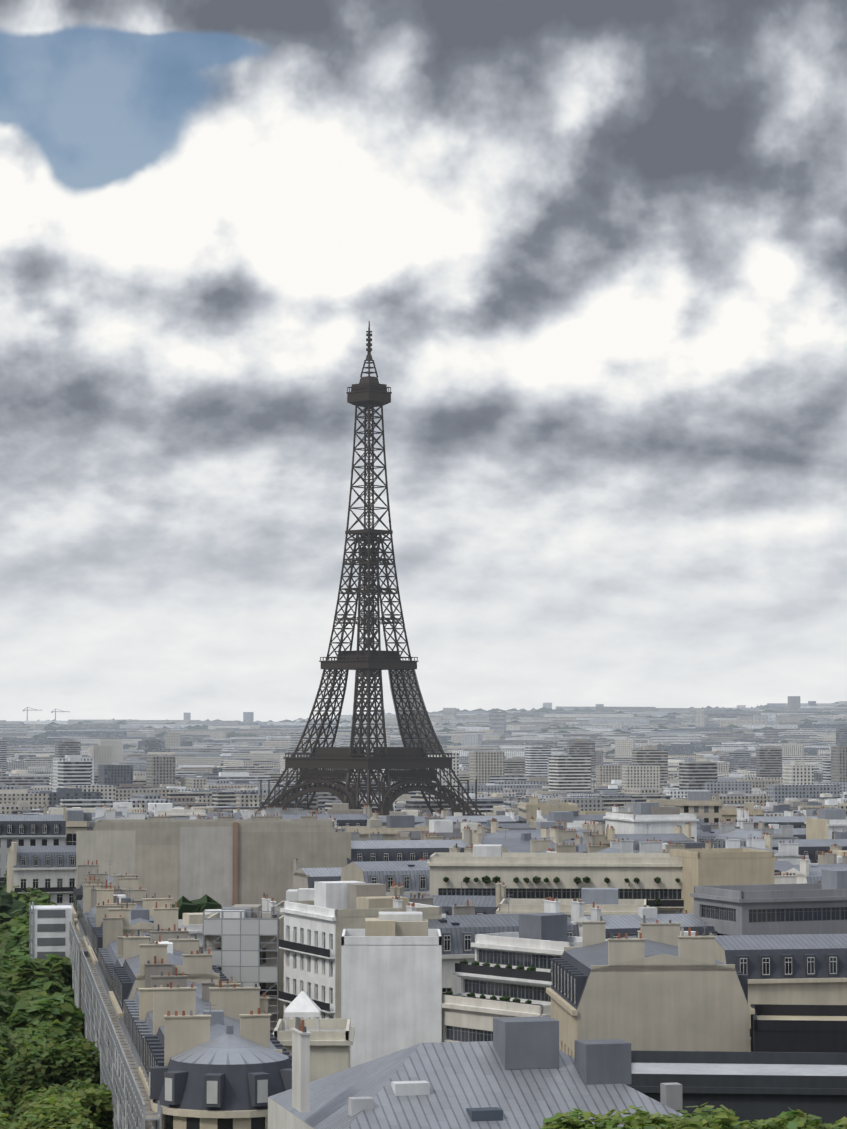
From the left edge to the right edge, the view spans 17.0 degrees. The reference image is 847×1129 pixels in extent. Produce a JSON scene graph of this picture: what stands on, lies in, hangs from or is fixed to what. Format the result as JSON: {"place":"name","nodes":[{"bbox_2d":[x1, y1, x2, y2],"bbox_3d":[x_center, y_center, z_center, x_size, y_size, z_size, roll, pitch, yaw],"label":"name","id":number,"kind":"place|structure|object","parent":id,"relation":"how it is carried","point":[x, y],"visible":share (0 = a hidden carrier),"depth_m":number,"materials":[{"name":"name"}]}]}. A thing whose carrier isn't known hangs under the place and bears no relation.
{"place":"outdoors","nodes":[
{"label":"outdoors","id":0,"kind":"place"},
{"bbox_2d":[0,0,846,721],"label":"sky","id":1,"kind":"structure","parent":0,"point":[593,253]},
{"bbox_2d":[6,791,846,1018],"bbox_3d":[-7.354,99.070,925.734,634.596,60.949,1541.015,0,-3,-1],"label":"city blocks","id":2,"kind":"structure","parent":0,"point":[402,846],"depth_m":506.73,"materials":[{"name":"concrete"}]},
{"bbox_3d":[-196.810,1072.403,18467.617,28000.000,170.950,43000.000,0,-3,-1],"label":"ground","id":3,"kind":"structure","parent":0,"visible":0},
{"bbox_2d":[256,321,482,815],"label":"eiffel tower","id":4,"kind":"structure","parent":3,"relation":"on","point":[420,740],"depth_m":1701.50,"materials":[{"name":"metal"}]},
{"bbox_2d":[0,827,846,1128],"bbox_3d":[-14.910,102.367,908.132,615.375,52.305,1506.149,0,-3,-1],"label":"trees","id":5,"kind":"object","parent":3,"relation":"on","point":[48,1073],"visible":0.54,"depth_m":287.40,"materials":[{"name":"green plant"}]},
{"bbox_2d":[0,805,846,1128],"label":"blocks","id":6,"kind":"structure","parent":3,"relation":"on","point":[538,1019],"depth_m":275.76,"materials":[{"name":"concrete"}]},
{"bbox_2d":[0,696,846,815],"bbox_3d":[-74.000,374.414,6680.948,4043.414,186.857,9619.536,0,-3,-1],"label":"city","id":7,"kind":"object","parent":3,"relation":"on","point":[791,754],"visible":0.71,"depth_m":3944.95,"materials":[{"name":"concrete"}]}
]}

